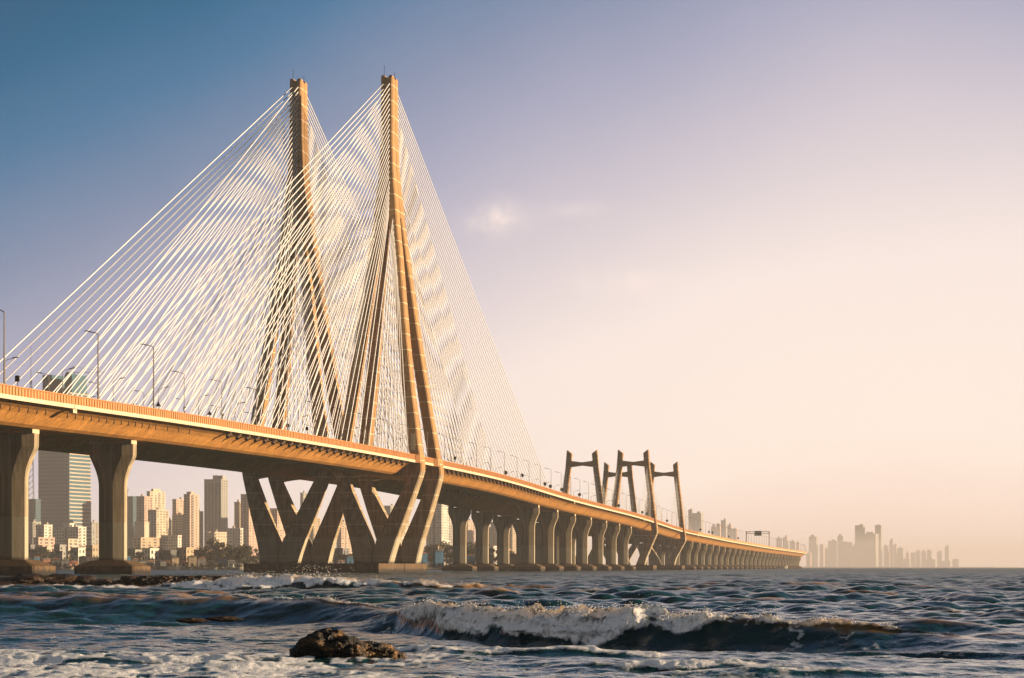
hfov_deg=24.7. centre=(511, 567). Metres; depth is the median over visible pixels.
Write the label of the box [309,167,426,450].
stay cable
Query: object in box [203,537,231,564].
shore tree
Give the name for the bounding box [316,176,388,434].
stay cable
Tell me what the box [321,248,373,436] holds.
stay cable
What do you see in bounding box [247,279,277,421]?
stay cable
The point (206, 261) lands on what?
stay cable
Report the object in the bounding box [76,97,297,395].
stay cable
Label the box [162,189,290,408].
stay cable
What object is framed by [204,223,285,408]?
stay cable
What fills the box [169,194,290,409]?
stay cable
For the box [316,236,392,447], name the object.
stay cable
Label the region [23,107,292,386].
stay cable
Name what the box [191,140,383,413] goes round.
stay cable
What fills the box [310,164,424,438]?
stay cable
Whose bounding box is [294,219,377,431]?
stay cable
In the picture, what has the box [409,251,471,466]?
stay cable
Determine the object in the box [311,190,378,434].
stay cable
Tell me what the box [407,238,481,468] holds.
stay cable
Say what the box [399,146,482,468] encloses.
stay cable
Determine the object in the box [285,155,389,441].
stay cable
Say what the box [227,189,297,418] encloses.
stay cable
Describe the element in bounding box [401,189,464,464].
stay cable
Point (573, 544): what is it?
bridge pier
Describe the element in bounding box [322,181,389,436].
stay cable
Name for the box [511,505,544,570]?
bridge pier
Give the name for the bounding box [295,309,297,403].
stay cable
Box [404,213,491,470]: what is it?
stay cable
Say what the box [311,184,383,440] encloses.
stay cable
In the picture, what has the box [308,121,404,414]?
stay cable
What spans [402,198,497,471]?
stay cable
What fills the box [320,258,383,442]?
stay cable
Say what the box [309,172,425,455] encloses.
stay cable
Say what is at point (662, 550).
bridge pier
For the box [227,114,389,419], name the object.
stay cable
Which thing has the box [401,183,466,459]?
stay cable
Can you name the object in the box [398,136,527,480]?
stay cable
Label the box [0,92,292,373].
stay cable
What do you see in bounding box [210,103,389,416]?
stay cable
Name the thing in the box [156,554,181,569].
fishing boat
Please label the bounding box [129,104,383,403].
stay cable
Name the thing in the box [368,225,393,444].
stay cable
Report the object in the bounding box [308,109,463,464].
stay cable
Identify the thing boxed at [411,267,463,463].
stay cable
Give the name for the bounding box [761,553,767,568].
bridge pier
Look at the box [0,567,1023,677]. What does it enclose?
sea water
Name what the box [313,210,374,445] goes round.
stay cable
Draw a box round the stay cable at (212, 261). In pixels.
[125,122,297,402]
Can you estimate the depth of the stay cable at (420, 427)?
668.53 m
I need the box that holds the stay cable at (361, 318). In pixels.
[334,191,389,438]
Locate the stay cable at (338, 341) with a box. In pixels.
[323,284,359,420]
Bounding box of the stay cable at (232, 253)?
[99,88,383,398]
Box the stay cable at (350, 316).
[314,219,400,450]
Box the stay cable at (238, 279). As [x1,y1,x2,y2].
[176,153,297,411]
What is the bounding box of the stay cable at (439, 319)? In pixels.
[399,157,475,464]
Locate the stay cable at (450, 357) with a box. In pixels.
[405,221,488,470]
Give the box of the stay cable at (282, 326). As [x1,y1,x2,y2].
[265,223,300,425]
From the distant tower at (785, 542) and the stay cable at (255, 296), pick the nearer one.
the stay cable at (255, 296)
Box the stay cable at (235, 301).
[178,202,288,407]
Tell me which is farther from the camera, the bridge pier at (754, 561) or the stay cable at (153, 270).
the bridge pier at (754, 561)
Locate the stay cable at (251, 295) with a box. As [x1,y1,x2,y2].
[206,173,297,415]
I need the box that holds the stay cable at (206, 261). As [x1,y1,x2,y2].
[116,117,297,401]
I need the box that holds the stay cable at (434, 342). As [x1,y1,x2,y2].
[404,210,461,463]
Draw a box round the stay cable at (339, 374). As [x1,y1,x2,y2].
[332,343,353,441]
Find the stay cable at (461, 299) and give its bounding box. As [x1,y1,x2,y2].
[398,131,530,481]
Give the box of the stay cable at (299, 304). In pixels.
[229,166,382,419]
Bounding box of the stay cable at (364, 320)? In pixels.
[340,197,389,439]
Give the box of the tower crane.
[66,366,103,373]
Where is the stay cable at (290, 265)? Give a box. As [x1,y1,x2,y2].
[201,98,389,415]
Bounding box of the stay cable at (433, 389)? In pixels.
[419,320,449,461]
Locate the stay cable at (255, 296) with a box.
[213,178,297,417]
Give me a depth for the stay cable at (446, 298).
689.21 m
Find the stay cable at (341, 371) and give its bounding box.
[328,314,356,438]
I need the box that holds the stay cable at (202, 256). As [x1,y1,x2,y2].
[106,112,297,400]
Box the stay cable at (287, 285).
[199,145,383,414]
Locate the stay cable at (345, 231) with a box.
[308,144,442,459]
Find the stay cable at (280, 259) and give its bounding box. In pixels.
[182,88,389,412]
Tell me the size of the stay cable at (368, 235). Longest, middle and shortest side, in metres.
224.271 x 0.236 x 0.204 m
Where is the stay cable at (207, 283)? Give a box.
[124,163,291,402]
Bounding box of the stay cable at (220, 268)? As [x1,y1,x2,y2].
[143,133,297,405]
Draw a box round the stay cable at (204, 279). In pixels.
[115,158,291,401]
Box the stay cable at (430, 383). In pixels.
[421,334,445,459]
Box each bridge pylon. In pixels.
[242,78,353,562]
[334,72,443,563]
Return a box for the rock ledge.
[113,575,230,585]
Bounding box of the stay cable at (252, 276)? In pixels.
[148,116,381,406]
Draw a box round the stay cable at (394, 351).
[393,254,395,449]
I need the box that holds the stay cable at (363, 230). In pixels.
[307,102,465,462]
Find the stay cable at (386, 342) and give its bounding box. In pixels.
[379,236,394,446]
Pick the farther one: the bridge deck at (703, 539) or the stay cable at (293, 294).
the bridge deck at (703, 539)
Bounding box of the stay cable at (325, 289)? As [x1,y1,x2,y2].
[267,139,389,426]
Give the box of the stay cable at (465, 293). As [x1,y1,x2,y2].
[398,116,538,484]
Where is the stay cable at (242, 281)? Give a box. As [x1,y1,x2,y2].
[187,158,297,403]
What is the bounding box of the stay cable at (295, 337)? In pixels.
[288,248,302,423]
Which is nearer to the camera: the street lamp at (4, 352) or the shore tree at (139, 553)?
the street lamp at (4, 352)
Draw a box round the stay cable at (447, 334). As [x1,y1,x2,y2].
[403,204,494,471]
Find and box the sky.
[0,0,1023,566]
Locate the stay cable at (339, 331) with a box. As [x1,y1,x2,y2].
[318,243,361,420]
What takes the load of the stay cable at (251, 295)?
attached to the bridge pylon at (296, 545)
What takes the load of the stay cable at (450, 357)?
attached to the bridge pylon at (387, 547)
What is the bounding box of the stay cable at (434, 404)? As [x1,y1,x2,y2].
[423,348,445,460]
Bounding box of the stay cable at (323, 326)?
[276,206,379,428]
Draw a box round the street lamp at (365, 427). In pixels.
[357,413,365,444]
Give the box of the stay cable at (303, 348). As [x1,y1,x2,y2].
[303,265,304,428]
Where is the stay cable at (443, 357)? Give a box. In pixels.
[408,246,478,467]
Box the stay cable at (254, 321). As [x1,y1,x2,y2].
[229,239,283,392]
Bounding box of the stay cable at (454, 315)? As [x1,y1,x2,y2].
[399,164,513,476]
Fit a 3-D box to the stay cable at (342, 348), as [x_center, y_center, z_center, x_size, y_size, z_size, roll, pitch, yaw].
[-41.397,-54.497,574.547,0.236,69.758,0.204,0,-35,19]
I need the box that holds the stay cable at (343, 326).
[318,249,380,443]
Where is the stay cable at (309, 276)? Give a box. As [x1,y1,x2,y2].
[236,119,389,421]
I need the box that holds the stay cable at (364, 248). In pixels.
[308,119,457,462]
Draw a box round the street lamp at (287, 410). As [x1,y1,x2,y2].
[276,394,287,429]
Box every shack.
[41,558,50,563]
[51,558,60,565]
[60,559,68,566]
[69,560,77,566]
[79,556,87,564]
[154,559,163,566]
[164,560,170,566]
[172,557,178,565]
[187,555,196,566]
[197,557,205,566]
[208,560,215,566]
[218,557,226,566]
[226,560,235,566]
[345,556,353,562]
[421,552,427,567]
[433,550,443,567]
[466,554,475,563]
[489,553,493,563]
[509,553,515,563]
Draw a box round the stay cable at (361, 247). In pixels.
[308,124,454,462]
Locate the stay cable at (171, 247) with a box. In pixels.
[56,87,297,392]
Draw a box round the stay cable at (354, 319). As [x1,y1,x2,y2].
[313,211,404,451]
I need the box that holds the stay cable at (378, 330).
[363,219,392,443]
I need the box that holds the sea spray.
[54,565,896,629]
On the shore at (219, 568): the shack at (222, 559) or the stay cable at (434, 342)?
the shack at (222, 559)
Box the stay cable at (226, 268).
[151,138,297,407]
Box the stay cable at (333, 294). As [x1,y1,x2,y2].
[282,150,389,429]
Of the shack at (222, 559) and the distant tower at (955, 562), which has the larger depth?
the distant tower at (955, 562)
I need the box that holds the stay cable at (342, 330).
[320,259,376,442]
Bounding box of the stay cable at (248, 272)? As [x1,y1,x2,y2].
[138,112,380,405]
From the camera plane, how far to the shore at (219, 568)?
1225.46 m
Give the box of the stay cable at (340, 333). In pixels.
[305,231,375,433]
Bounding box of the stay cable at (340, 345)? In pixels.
[320,262,360,430]
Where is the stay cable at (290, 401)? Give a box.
[290,357,291,430]
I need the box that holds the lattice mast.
[28,380,33,497]
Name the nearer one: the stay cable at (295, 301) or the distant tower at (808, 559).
the stay cable at (295, 301)
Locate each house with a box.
[28,545,34,557]
[40,547,52,558]
[53,545,65,559]
[70,547,85,563]
[85,545,98,556]
[127,549,141,556]
[141,548,158,565]
[158,550,176,560]
[176,547,193,561]
[335,548,349,562]
[429,545,443,565]
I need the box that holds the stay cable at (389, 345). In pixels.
[384,241,394,447]
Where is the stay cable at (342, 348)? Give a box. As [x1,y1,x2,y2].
[316,242,374,435]
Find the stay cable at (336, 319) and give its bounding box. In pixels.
[320,263,361,404]
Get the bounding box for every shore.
[56,567,441,569]
[802,567,1017,567]
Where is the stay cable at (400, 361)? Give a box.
[397,272,403,451]
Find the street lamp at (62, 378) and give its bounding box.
[62,367,74,393]
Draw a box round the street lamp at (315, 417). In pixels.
[307,401,315,434]
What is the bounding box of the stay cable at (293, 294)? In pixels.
[214,155,383,417]
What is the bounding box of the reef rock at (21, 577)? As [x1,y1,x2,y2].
[0,572,77,585]
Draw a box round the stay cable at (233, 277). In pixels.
[168,148,297,409]
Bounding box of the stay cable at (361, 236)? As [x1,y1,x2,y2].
[308,114,460,462]
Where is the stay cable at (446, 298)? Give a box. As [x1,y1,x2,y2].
[398,120,493,471]
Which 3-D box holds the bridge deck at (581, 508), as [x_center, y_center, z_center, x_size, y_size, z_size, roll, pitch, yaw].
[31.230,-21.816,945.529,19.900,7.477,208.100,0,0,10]
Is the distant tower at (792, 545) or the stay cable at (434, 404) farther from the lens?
the distant tower at (792, 545)
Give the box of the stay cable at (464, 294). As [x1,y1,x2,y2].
[398,121,535,482]
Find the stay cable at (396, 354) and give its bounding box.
[388,256,405,452]
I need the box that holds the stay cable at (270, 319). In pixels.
[246,204,297,422]
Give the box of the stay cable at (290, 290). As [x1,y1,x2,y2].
[206,150,383,416]
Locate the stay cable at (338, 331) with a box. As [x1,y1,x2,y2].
[322,276,360,412]
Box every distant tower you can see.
[688,509,692,530]
[693,511,702,532]
[711,524,715,535]
[717,523,720,536]
[721,519,726,537]
[727,523,731,538]
[732,528,737,539]
[776,537,781,547]
[783,535,787,548]
[790,540,794,549]
[796,541,799,565]
[806,552,811,566]
[809,535,817,566]
[820,544,824,566]
[825,547,828,566]
[828,540,836,566]
[837,534,842,566]
[840,542,851,566]
[852,544,854,566]
[855,524,864,566]
[859,532,878,566]
[875,524,881,566]
[884,545,887,566]
[887,551,889,566]
[889,538,892,566]
[894,544,896,566]
[897,547,903,566]
[904,557,910,566]
[911,552,914,566]
[916,550,919,566]
[921,550,925,566]
[926,558,936,566]
[927,549,931,558]
[937,550,941,566]
[941,560,951,566]
[945,545,948,560]
[952,559,959,566]
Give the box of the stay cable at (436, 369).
[413,278,460,463]
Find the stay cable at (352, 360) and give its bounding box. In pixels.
[337,272,369,437]
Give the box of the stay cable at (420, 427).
[415,387,424,455]
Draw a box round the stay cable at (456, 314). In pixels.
[399,159,516,477]
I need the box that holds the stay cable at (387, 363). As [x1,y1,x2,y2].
[385,298,388,422]
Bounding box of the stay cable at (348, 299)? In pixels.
[309,166,392,449]
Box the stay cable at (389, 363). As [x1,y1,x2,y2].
[386,289,393,437]
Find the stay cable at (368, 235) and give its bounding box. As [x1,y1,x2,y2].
[307,97,469,465]
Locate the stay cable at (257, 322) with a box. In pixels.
[225,244,282,419]
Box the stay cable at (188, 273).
[91,144,290,396]
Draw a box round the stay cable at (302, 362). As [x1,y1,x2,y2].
[296,280,307,433]
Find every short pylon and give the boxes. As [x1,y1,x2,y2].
[562,450,604,563]
[602,462,639,560]
[612,450,657,569]
[642,462,685,569]
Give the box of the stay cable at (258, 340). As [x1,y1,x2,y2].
[237,257,280,416]
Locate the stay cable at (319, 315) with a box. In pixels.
[264,192,381,425]
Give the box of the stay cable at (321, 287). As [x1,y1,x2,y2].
[259,134,389,425]
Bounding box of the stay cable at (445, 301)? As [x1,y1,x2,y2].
[398,125,490,470]
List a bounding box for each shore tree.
[28,547,40,557]
[30,549,50,560]
[52,550,59,557]
[130,555,142,560]
[132,551,145,560]
[189,546,207,559]
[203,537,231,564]
[204,550,218,562]
[223,546,236,560]
[224,545,251,565]
[243,545,258,560]
[249,555,259,562]
[337,553,351,560]
[423,547,433,563]
[428,552,432,561]
[437,540,452,562]
[444,552,450,563]
[466,541,490,547]
[466,545,475,559]
[489,547,496,561]
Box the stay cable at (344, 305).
[302,166,388,432]
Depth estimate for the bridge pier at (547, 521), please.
841.68 m
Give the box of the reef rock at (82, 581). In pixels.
[62,577,111,585]
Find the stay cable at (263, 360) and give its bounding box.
[251,292,275,423]
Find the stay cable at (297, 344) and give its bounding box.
[293,250,303,429]
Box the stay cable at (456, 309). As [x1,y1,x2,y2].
[399,154,519,478]
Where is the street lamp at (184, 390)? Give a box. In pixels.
[172,371,184,412]
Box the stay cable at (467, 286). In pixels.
[398,106,543,485]
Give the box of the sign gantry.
[746,531,769,545]
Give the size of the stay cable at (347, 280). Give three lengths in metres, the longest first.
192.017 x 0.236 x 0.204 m
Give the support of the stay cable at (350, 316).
attached to the bridge pylon at (296, 545)
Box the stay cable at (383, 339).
[373,230,393,445]
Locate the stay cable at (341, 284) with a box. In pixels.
[309,171,388,448]
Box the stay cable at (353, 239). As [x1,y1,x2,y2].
[308,134,447,458]
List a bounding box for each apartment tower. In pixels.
[28,499,40,521]
[127,496,135,548]
[136,494,152,521]
[146,489,165,509]
[148,508,168,537]
[172,497,183,514]
[172,512,183,546]
[184,492,198,549]
[204,475,227,548]
[234,500,240,527]
[240,494,258,565]
[269,508,285,540]
[300,491,306,506]
[309,518,320,542]
[337,520,351,554]
[384,504,393,516]
[400,517,409,544]
[426,503,450,564]
[466,519,475,545]
[491,522,496,545]
[509,525,515,553]
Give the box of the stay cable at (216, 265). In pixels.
[134,128,297,404]
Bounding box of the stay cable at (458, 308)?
[399,149,522,479]
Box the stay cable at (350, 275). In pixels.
[308,141,404,449]
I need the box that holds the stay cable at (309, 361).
[306,290,313,434]
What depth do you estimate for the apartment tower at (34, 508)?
2530.68 m
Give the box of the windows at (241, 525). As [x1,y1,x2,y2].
[241,525,258,565]
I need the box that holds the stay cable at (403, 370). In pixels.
[398,288,407,452]
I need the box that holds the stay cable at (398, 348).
[389,252,409,452]
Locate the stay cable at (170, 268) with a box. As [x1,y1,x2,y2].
[63,127,292,393]
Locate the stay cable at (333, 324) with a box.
[288,216,379,430]
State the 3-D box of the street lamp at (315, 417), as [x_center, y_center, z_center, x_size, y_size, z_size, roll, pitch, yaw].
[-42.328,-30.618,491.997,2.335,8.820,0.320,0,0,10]
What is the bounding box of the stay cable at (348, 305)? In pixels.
[309,171,388,433]
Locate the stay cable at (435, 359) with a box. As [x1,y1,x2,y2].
[405,220,458,463]
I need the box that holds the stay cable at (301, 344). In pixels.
[298,257,303,431]
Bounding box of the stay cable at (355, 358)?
[342,287,367,437]
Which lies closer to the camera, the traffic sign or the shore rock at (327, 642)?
the shore rock at (327, 642)
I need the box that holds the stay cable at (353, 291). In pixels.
[310,185,405,421]
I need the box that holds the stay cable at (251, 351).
[231,267,276,420]
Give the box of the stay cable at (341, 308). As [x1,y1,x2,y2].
[313,205,378,446]
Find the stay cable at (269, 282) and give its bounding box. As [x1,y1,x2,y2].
[174,129,383,410]
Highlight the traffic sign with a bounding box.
[15,375,19,385]
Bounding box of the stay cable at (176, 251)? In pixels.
[66,92,297,393]
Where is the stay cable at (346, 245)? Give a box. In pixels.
[308,154,422,426]
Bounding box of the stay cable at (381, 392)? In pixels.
[381,333,382,447]
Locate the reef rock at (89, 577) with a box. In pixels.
[48,574,96,580]
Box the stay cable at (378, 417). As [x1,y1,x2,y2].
[377,373,379,446]
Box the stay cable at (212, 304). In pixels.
[147,179,291,406]
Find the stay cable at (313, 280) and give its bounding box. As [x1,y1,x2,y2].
[244,124,389,422]
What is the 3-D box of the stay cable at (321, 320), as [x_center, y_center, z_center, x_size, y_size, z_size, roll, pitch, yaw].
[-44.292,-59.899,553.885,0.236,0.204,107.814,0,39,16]
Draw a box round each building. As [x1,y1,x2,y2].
[28,519,40,544]
[33,537,54,550]
[36,522,52,536]
[53,523,86,551]
[64,539,78,559]
[91,520,98,556]
[133,537,164,558]
[134,522,149,536]
[161,535,181,549]
[169,518,171,534]
[199,509,203,549]
[206,529,226,548]
[227,526,243,564]
[451,521,452,563]
[489,527,490,545]
[490,546,496,563]
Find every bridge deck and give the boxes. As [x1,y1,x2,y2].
[0,383,74,429]
[0,396,574,510]
[1,431,508,510]
[477,503,560,524]
[542,496,644,526]
[620,516,697,540]
[640,538,700,546]
[686,532,760,550]
[746,545,806,556]
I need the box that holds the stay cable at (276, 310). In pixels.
[254,210,297,414]
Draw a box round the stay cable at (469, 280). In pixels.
[398,96,548,486]
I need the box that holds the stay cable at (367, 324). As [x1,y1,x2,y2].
[346,202,389,440]
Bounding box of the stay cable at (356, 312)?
[312,201,406,440]
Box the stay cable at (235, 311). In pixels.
[185,205,289,406]
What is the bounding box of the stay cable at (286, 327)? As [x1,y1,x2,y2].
[271,228,301,422]
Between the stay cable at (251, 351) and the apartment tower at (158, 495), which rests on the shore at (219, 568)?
the apartment tower at (158, 495)
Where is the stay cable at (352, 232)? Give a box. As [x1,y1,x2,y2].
[308,129,449,456]
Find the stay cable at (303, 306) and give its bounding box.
[237,171,382,420]
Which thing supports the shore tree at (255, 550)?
on the shore at (219, 568)
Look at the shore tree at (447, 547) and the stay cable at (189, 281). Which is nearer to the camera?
the stay cable at (189, 281)
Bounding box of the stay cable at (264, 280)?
[165,124,383,409]
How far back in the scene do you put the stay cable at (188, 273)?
526.26 m
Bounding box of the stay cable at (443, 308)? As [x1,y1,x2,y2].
[398,138,485,469]
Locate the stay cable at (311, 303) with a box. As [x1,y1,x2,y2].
[243,176,382,422]
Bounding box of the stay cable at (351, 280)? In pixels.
[310,180,404,411]
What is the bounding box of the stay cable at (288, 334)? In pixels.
[276,233,301,426]
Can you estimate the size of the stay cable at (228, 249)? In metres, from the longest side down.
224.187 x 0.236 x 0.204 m
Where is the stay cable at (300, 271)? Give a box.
[219,109,389,418]
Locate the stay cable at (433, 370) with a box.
[411,265,451,461]
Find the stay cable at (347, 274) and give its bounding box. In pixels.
[308,146,400,445]
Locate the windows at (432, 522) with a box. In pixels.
[427,522,450,563]
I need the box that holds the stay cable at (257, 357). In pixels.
[241,264,279,422]
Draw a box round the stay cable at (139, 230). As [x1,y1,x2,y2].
[0,87,292,361]
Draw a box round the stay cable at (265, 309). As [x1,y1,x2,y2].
[233,194,297,420]
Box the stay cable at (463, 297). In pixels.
[398,126,533,482]
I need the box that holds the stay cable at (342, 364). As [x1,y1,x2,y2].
[325,296,359,435]
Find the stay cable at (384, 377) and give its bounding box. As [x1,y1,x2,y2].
[384,309,385,448]
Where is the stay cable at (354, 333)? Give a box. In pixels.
[315,227,396,449]
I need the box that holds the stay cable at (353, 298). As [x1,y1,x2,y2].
[311,192,405,429]
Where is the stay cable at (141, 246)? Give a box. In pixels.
[2,97,292,383]
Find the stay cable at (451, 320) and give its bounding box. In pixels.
[400,177,507,475]
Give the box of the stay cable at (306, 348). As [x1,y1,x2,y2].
[305,275,308,433]
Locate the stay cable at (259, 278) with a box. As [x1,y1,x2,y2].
[157,120,382,408]
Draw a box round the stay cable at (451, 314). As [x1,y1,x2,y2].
[400,172,510,475]
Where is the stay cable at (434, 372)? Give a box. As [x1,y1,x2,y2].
[414,287,456,462]
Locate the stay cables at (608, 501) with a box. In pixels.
[557,468,690,527]
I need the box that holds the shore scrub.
[49,561,494,567]
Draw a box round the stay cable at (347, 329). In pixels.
[317,243,388,446]
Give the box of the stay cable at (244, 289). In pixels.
[192,163,297,410]
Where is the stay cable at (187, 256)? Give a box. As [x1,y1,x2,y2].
[87,102,297,397]
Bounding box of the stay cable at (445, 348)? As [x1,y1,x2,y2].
[406,229,484,468]
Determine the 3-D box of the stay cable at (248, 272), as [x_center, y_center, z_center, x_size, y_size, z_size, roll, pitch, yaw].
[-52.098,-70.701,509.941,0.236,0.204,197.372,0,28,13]
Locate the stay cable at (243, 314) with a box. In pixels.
[196,217,288,414]
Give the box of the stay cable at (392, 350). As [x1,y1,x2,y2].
[389,248,395,448]
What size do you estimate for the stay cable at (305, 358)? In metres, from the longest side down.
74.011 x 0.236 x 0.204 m
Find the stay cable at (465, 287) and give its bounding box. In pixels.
[398,111,541,485]
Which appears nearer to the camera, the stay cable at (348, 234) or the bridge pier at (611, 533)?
the stay cable at (348, 234)
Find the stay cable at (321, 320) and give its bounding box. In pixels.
[270,197,381,426]
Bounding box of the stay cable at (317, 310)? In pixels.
[257,187,381,424]
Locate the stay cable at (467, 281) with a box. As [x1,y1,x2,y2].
[398,101,546,486]
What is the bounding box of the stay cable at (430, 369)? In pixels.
[416,299,448,461]
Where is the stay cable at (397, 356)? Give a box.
[396,261,398,450]
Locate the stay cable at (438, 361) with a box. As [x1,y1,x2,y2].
[410,259,467,465]
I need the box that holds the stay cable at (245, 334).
[214,237,282,416]
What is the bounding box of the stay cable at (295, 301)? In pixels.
[223,160,383,417]
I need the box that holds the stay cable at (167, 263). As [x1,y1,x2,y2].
[53,122,292,391]
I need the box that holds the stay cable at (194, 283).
[107,153,291,400]
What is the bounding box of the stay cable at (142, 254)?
[13,102,292,385]
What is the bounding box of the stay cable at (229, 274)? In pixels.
[160,143,297,408]
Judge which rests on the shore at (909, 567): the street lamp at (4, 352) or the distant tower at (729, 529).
the distant tower at (729, 529)
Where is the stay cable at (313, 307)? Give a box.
[250,181,382,423]
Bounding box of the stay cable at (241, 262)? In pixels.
[119,99,383,402]
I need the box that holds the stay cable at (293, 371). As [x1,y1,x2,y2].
[293,327,294,429]
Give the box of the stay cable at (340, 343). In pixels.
[311,240,373,434]
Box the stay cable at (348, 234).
[308,139,443,455]
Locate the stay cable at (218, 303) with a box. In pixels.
[154,184,290,407]
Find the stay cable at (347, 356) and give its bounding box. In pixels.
[327,257,371,436]
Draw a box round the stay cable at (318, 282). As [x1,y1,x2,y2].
[247,129,389,435]
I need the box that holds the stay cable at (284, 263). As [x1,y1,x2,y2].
[192,93,389,413]
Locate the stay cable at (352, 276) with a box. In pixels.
[308,136,408,451]
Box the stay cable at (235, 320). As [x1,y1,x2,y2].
[189,211,289,413]
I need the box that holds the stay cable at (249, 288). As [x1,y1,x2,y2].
[199,168,297,413]
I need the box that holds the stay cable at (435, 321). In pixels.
[400,175,470,465]
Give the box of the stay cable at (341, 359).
[324,285,359,440]
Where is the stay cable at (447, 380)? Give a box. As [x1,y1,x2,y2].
[410,258,474,466]
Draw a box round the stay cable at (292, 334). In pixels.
[282,240,302,426]
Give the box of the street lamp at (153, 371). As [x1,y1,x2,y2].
[141,344,153,407]
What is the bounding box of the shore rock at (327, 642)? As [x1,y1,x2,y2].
[289,628,406,658]
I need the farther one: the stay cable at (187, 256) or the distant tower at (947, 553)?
the distant tower at (947, 553)
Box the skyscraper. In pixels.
[38,374,90,544]
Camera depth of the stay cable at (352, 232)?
634.85 m
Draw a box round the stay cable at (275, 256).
[173,83,389,410]
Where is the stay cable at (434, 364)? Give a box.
[406,232,455,462]
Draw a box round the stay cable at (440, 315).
[399,151,479,467]
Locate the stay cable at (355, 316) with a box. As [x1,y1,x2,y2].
[312,203,408,452]
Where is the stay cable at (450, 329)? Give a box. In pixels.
[402,193,501,473]
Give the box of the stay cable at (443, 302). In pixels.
[398,133,487,469]
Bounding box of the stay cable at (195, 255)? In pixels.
[99,107,297,395]
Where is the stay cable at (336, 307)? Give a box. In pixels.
[315,224,362,411]
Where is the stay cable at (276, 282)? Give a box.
[186,134,383,408]
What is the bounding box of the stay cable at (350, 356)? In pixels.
[332,267,370,437]
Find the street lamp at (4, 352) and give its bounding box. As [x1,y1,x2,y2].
[0,310,4,383]
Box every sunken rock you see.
[175,618,208,623]
[204,616,243,621]
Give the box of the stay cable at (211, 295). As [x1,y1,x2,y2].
[140,173,291,404]
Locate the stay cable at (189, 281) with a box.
[99,148,291,397]
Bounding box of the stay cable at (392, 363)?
[387,280,397,450]
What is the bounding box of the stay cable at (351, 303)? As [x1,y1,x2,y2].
[309,160,395,450]
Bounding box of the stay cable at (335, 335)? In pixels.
[300,225,376,432]
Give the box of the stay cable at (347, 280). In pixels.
[308,152,396,443]
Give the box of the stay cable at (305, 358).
[297,272,311,431]
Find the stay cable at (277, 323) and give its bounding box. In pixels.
[258,215,297,424]
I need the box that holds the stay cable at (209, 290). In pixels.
[132,168,291,403]
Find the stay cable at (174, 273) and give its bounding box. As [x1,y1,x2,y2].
[72,132,292,394]
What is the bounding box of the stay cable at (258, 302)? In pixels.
[222,184,297,410]
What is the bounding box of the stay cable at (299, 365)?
[296,298,302,428]
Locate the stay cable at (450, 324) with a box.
[401,185,503,472]
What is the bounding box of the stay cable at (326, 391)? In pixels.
[319,344,333,438]
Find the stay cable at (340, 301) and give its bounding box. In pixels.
[296,160,389,431]
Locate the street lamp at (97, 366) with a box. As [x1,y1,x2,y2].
[84,330,98,398]
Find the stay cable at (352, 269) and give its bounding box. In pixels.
[308,131,406,437]
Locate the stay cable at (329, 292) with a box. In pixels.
[275,144,389,427]
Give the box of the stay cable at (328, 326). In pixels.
[283,207,381,428]
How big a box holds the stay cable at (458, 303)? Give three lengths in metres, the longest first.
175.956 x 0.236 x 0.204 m
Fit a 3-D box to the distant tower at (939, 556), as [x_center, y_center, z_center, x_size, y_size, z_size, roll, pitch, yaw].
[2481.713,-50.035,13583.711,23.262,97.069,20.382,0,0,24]
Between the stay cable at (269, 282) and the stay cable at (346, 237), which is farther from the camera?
the stay cable at (346, 237)
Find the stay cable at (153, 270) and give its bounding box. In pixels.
[43,117,292,390]
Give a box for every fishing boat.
[61,562,73,569]
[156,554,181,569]
[181,566,192,569]
[226,564,243,569]
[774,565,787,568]
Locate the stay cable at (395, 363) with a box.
[387,263,401,451]
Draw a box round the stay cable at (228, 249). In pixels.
[88,83,383,397]
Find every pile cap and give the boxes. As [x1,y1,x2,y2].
[244,563,403,572]
[404,564,426,572]
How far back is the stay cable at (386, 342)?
569.60 m
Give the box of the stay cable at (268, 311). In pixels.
[240,199,297,421]
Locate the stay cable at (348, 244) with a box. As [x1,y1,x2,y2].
[308,149,420,415]
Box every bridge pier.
[0,429,55,575]
[74,440,150,574]
[442,506,476,570]
[471,510,498,570]
[493,514,513,570]
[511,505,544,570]
[512,518,520,564]
[535,523,540,563]
[537,510,563,570]
[554,525,558,563]
[556,514,580,570]
[572,528,575,563]
[573,518,596,570]
[589,521,611,570]
[604,524,623,569]
[617,527,635,569]
[637,543,647,564]
[648,544,658,564]
[657,544,666,564]
[665,546,674,564]
[681,542,695,569]
[690,543,702,569]
[698,544,709,569]
[705,546,716,569]
[711,547,722,568]
[717,548,727,568]
[723,548,733,568]
[729,549,738,568]
[734,550,743,568]
[736,550,747,568]
[744,551,752,568]
[748,551,756,568]
[752,552,760,568]
[757,553,764,568]
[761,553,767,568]
[764,553,771,568]
[768,554,774,568]
[771,554,776,566]
[775,554,779,566]
[778,555,782,566]
[781,555,785,566]
[784,555,789,568]
[787,556,792,568]
[789,556,794,568]
[792,556,797,568]
[794,557,799,568]
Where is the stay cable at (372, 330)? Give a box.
[357,213,388,442]
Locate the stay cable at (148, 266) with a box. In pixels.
[33,112,292,388]
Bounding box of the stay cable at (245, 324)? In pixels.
[208,230,284,416]
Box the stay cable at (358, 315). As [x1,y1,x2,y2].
[328,186,389,437]
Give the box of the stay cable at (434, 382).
[416,301,452,461]
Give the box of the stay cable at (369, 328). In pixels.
[352,208,388,441]
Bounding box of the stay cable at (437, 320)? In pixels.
[399,163,473,466]
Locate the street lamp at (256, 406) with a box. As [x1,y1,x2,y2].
[246,387,256,424]
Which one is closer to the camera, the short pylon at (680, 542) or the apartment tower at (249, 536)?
the short pylon at (680, 542)
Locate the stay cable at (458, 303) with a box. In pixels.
[399,144,525,480]
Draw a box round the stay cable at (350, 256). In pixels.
[308,126,405,425]
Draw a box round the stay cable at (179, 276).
[81,140,289,396]
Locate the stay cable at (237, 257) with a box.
[109,93,383,400]

